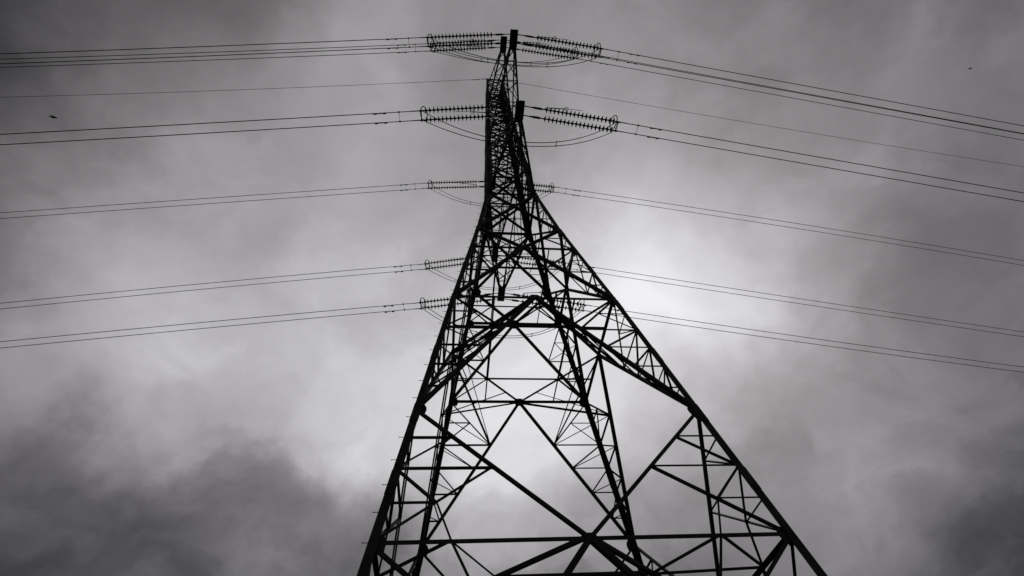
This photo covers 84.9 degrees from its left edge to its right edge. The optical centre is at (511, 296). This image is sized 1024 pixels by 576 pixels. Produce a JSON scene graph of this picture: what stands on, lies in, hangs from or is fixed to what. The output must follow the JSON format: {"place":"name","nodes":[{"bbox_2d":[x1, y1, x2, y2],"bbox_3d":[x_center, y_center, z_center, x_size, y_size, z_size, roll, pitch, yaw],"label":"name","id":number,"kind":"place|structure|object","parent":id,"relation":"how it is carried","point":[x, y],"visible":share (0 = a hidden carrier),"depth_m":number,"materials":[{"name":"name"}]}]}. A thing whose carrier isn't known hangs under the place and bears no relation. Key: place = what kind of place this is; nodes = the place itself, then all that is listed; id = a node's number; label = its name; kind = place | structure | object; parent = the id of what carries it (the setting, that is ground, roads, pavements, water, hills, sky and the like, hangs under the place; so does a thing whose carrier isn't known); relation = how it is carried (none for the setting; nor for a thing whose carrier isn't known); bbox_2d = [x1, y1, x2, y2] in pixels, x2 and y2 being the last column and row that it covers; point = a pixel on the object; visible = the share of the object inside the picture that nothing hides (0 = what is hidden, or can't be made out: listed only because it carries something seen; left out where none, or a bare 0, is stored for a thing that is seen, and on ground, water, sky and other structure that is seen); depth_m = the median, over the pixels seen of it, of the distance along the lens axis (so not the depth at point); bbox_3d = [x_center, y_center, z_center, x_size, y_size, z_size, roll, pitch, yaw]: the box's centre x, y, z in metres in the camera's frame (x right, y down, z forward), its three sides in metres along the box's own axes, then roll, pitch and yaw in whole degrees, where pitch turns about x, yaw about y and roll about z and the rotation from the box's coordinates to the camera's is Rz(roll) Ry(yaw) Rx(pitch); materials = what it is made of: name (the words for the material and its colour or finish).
{"place":"outdoors","nodes":[
{"label":"outdoors","id":0,"kind":"place"},
{"bbox_2d":[0,0,1023,575],"label":"sky","id":1,"kind":"structure","parent":0,"point":[261,449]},
{"bbox_3d":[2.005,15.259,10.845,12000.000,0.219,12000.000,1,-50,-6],"label":"ground","id":2,"kind":"structure","parent":0,"visible":0},
{"bbox_2d":[357,29,827,575],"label":"transmission tower","id":3,"kind":"structure","parent":2,"relation":"on","point":[457,363],"depth_m":23.71,"materials":[{"name":"metal"}]},
{"bbox_2d":[22,79,477,96],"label":"earth wire","id":4,"kind":"object","parent":3,"relation":"attached to","point":[242,89],"visible":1,"depth_m":49.08,"materials":[{"name":"metal"}]},
{"bbox_2d":[426,180,483,189],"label":"insulator string","id":5,"kind":"object","parent":3,"relation":"attached to","point":[452,182],"visible":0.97,"depth_m":50.24,"materials":[{"name":"ceramic"}]},
{"bbox_2d":[1,183,424,212],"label":"conductor cable","id":6,"kind":"object","parent":5,"relation":"attached to","point":[207,198],"visible":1,"depth_m":47.45,"materials":[{"name":"metal"}]},
{"bbox_2d":[0,188,425,218],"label":"conductor cable","id":7,"kind":"object","parent":5,"relation":"attached to","point":[211,203],"visible":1,"depth_m":47.80,"materials":[{"name":"metal"}]},
{"bbox_2d":[429,183,552,203],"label":"jumper cable","id":8,"kind":"object","parent":5,"relation":"hanging from","point":[473,202],"visible":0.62,"depth_m":48.95,"materials":[{"name":"metal"}]},
{"bbox_2d":[419,255,490,269],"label":"insulator string","id":9,"kind":"object","parent":3,"relation":"attached to","point":[448,260],"visible":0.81,"depth_m":45.30,"materials":[{"name":"ceramic"}]},
{"bbox_2d":[0,264,418,303],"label":"conductor cable","id":10,"kind":"object","parent":9,"relation":"attached to","point":[207,283],"visible":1,"depth_m":42.62,"materials":[{"name":"metal"}]},
{"bbox_2d":[3,269,419,308],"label":"conductor cable","id":11,"kind":"object","parent":9,"relation":"attached to","point":[207,288],"visible":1,"depth_m":42.88,"materials":[{"name":"metal"}]},
{"bbox_2d":[413,293,498,309],"bbox_3d":[-3.933,0.090,39.295,5.971,1.083,0.938,-7,-49,-9],"label":"insulator string","id":12,"kind":"object","parent":3,"relation":"attached to","point":[437,300],"visible":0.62,"depth_m":38.83,"materials":[{"name":"ceramic"}]},
{"bbox_2d":[0,303,412,341],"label":"conductor cable","id":13,"kind":"object","parent":12,"relation":"attached to","point":[202,322],"visible":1,"depth_m":36.61,"materials":[{"name":"metal"}]},
{"bbox_2d":[3,309,410,347],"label":"conductor cable","id":14,"kind":"object","parent":12,"relation":"attached to","point":[202,328],"visible":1,"depth_m":36.92,"materials":[{"name":"metal"}]},
{"bbox_2d":[425,38,500,52],"bbox_3d":[-3.768,-19.223,42.642,5.882,1.083,0.938,-8,-49,-10],"label":"insulator string","id":15,"kind":"object","parent":3,"relation":"attached to","point":[461,49],"visible":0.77,"depth_m":42.31,"materials":[{"name":"ceramic"}]},
{"bbox_2d":[0,44,417,59],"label":"conductor cable","id":16,"kind":"object","parent":15,"relation":"attached to","point":[207,52],"visible":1,"depth_m":39.47,"materials":[{"name":"metal"}]},
{"bbox_2d":[0,51,424,67],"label":"conductor cable","id":17,"kind":"object","parent":15,"relation":"attached to","point":[206,60],"visible":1,"depth_m":39.77,"materials":[{"name":"metal"}]},
{"bbox_2d":[412,103,516,122],"bbox_3d":[-2.629,-10.251,30.878,5.739,1.083,0.938,-6,-50,-8],"label":"insulator string","id":18,"kind":"object","parent":3,"relation":"attached to","point":[466,108],"visible":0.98,"depth_m":30.53,"materials":[{"name":"ceramic"}]},
{"bbox_2d":[0,111,411,134],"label":"conductor cable","id":19,"kind":"object","parent":18,"relation":"attached to","point":[201,123],"visible":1,"depth_m":28.44,"materials":[{"name":"metal"}]},
{"bbox_2d":[0,120,412,144],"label":"conductor cable","id":20,"kind":"object","parent":18,"relation":"attached to","point":[200,133],"visible":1,"depth_m":28.75,"materials":[{"name":"metal"}]},
{"bbox_2d":[423,120,612,146],"bbox_3d":[0.586,-8.635,29.888,10.750,3.051,0.208,1,-50,-6],"label":"jumper cable","id":21,"kind":"object","parent":18,"relation":"hanging from","point":[515,145],"visible":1,"depth_m":29.07,"materials":[{"name":"metal"}]},
{"bbox_2d":[420,32,510,48],"bbox_3d":[-2.928,-16.191,35.150,5.698,1.083,0.938,-6,-50,-9],"label":"insulator string","id":22,"kind":"object","parent":3,"relation":"attached to","point":[463,36],"visible":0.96,"depth_m":34.80,"materials":[{"name":"ceramic"}]},
{"bbox_2d":[0,37,419,53],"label":"conductor cable","id":23,"kind":"object","parent":22,"relation":"attached to","point":[204,46],"visible":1,"depth_m":32.34,"materials":[{"name":"metal"}]},
{"bbox_2d":[0,46,419,63],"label":"conductor cable","id":24,"kind":"object","parent":22,"relation":"attached to","point":[203,56],"visible":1,"depth_m":32.64,"materials":[{"name":"metal"}]},
{"bbox_2d":[496,180,556,192],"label":"insulator string","id":25,"kind":"object","parent":3,"relation":"attached to","point":[546,186],"visible":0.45,"depth_m":51.28,"materials":[{"name":"ceramic"}]},
{"bbox_2d":[556,192,1023,265],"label":"conductor cable","id":26,"kind":"object","parent":25,"relation":"attached to","point":[789,227],"visible":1,"depth_m":54.00,"materials":[{"name":"metal"}]},
{"bbox_2d":[557,187,1023,260],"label":"conductor cable","id":27,"kind":"object","parent":25,"relation":"attached to","point":[790,222],"visible":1,"depth_m":53.70,"materials":[{"name":"metal"}]},
{"bbox_2d":[498,255,567,268],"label":"insulator string","id":28,"kind":"object","parent":3,"relation":"attached to","point":[533,259],"visible":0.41,"depth_m":46.48,"materials":[{"name":"ceramic"}]},
{"bbox_2d":[427,269,559,289],"bbox_3d":[-1.207,-1.554,45.045,11.299,3.446,0.205,1,-50,-6],"label":"jumper cable","id":29,"kind":"object","parent":28,"relation":"hanging from","point":[490,289],"visible":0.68,"depth_m":44.35,"materials":[{"name":"metal"}]},
{"bbox_2d":[427,264,561,287],"bbox_3d":[-1.176,-1.829,44.818,11.378,3.446,0.205,1,-50,-6],"label":"jumper cable","id":30,"kind":"object","parent":28,"relation":"hanging from","point":[486,287],"visible":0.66,"depth_m":44.14,"materials":[{"name":"metal"}]},
{"bbox_2d":[574,264,1021,331],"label":"conductor cable","id":31,"kind":"object","parent":28,"relation":"attached to","point":[798,298],"visible":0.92,"depth_m":48.28,"materials":[{"name":"metal"}]},
{"bbox_2d":[573,269,1022,336],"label":"conductor cable","id":32,"kind":"object","parent":28,"relation":"attached to","point":[803,304],"visible":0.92,"depth_m":48.67,"materials":[{"name":"metal"}]},
{"bbox_2d":[506,40,584,59],"bbox_3d":[2.582,-19.365,43.623,6.193,1.083,0.938,5,-51,-8],"label":"insulator string","id":33,"kind":"object","parent":3,"relation":"attached to","point":[549,54],"visible":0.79,"depth_m":43.36,"materials":[{"name":"ceramic"}]},
{"bbox_2d":[433,51,570,65],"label":"jumper cable","id":34,"kind":"object","parent":33,"relation":"hanging from","point":[499,63],"visible":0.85,"depth_m":41.23,"materials":[{"name":"metal"}]},
{"bbox_2d":[433,44,573,62],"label":"jumper cable","id":35,"kind":"object","parent":33,"relation":"hanging from","point":[503,61],"visible":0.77,"depth_m":41.03,"materials":[{"name":"metal"}]},
{"bbox_2d":[580,59,1023,140],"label":"conductor cable","id":36,"kind":"object","parent":33,"relation":"attached to","point":[801,99],"visible":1,"depth_m":45.32,"materials":[{"name":"metal"}]},
{"bbox_2d":[583,52,1023,133],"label":"conductor cable","id":37,"kind":"object","parent":33,"relation":"attached to","point":[805,93],"visible":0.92,"depth_m":44.99,"materials":[{"name":"metal"}]},
{"bbox_2d":[505,291,591,311],"bbox_3d":[2.562,0.153,40.053,6.314,1.083,0.938,8,-51,-5],"label":"insulator string","id":38,"kind":"object","parent":3,"relation":"attached to","point":[575,309],"visible":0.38,"depth_m":39.77,"materials":[{"name":"ceramic"}]},
{"bbox_2d":[422,303,578,335],"bbox_3d":[-0.457,1.496,38.048,11.446,3.202,0.207,1,-50,-6],"label":"jumper cable","id":39,"kind":"object","parent":38,"relation":"hanging from","point":[500,335],"visible":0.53,"depth_m":37.48,"materials":[{"name":"metal"}]},
{"bbox_2d":[422,308,581,337],"bbox_3d":[-0.488,1.773,38.277,11.367,3.203,0.207,1,-50,-6],"label":"jumper cable","id":40,"kind":"object","parent":38,"relation":"hanging from","point":[499,337],"visible":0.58,"depth_m":37.63,"materials":[{"name":"metal"}]},
{"bbox_2d":[590,311,1023,372],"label":"conductor cable","id":41,"kind":"object","parent":38,"relation":"attached to","point":[815,344],"visible":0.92,"depth_m":41.54,"materials":[{"name":"metal"}]},
{"bbox_2d":[594,306,1021,366],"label":"conductor cable","id":42,"kind":"object","parent":38,"relation":"attached to","point":[814,338],"visible":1,"depth_m":41.18,"materials":[{"name":"metal"}]},
{"bbox_2d":[516,34,608,58],"bbox_3d":[3.241,-16.223,35.974,5.992,1.083,0.938,6,-51,-7],"label":"insulator string","id":43,"kind":"object","parent":3,"relation":"attached to","point":[569,43],"visible":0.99,"depth_m":35.68,"materials":[{"name":"ceramic"}]},
{"bbox_2d":[430,46,596,66],"bbox_3d":[0.351,-14.591,34.194,10.835,3.562,0.206,1,-50,-6],"label":"jumper cable","id":44,"kind":"object","parent":43,"relation":"hanging from","point":[514,65],"visible":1,"depth_m":33.23,"materials":[{"name":"metal"}]},
{"bbox_2d":[429,37,598,63],"bbox_3d":[0.382,-14.867,33.966,10.913,3.561,0.206,1,-50,-6],"label":"jumper cable","id":45,"kind":"object","parent":43,"relation":"hanging from","point":[510,61],"visible":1,"depth_m":33.03,"materials":[{"name":"metal"}]},
{"bbox_2d":[603,57,1021,133],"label":"conductor cable","id":46,"kind":"object","parent":43,"relation":"attached to","point":[817,96],"visible":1,"depth_m":37.39,"materials":[{"name":"metal"}]},
{"bbox_2d":[605,49,1023,125],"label":"conductor cable","id":47,"kind":"object","parent":43,"relation":"attached to","point":[818,88],"visible":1,"depth_m":37.04,"materials":[{"name":"metal"}]},
{"bbox_2d":[522,106,626,132],"bbox_3d":[3.519,-10.175,31.559,5.874,1.083,0.938,8,-51,-5],"label":"insulator string","id":48,"kind":"object","parent":3,"relation":"attached to","point":[610,120],"visible":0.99,"depth_m":31.26,"materials":[{"name":"ceramic"}]},
{"bbox_2d":[423,111,616,142],"bbox_3d":[0.617,-8.913,29.658,10.829,3.050,0.208,1,-50,-6],"label":"jumper cable","id":49,"kind":"object","parent":48,"relation":"hanging from","point":[518,141],"visible":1,"depth_m":28.92,"materials":[{"name":"metal"}]},
{"bbox_2d":[624,132,1023,201],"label":"conductor cable","id":50,"kind":"object","parent":48,"relation":"attached to","point":[825,167],"visible":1,"depth_m":32.61,"materials":[{"name":"metal"}]},
{"bbox_2d":[627,123,1022,192],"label":"conductor cable","id":51,"kind":"object","parent":48,"relation":"attached to","point":[826,158],"visible":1,"depth_m":32.27,"materials":[{"name":"metal"}]},
{"bbox_2d":[511,81,1023,166],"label":"earth wire","id":52,"kind":"object","parent":3,"relation":"attached to","point":[760,124],"visible":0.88,"depth_m":54.29,"materials":[{"name":"metal"}]}
]}

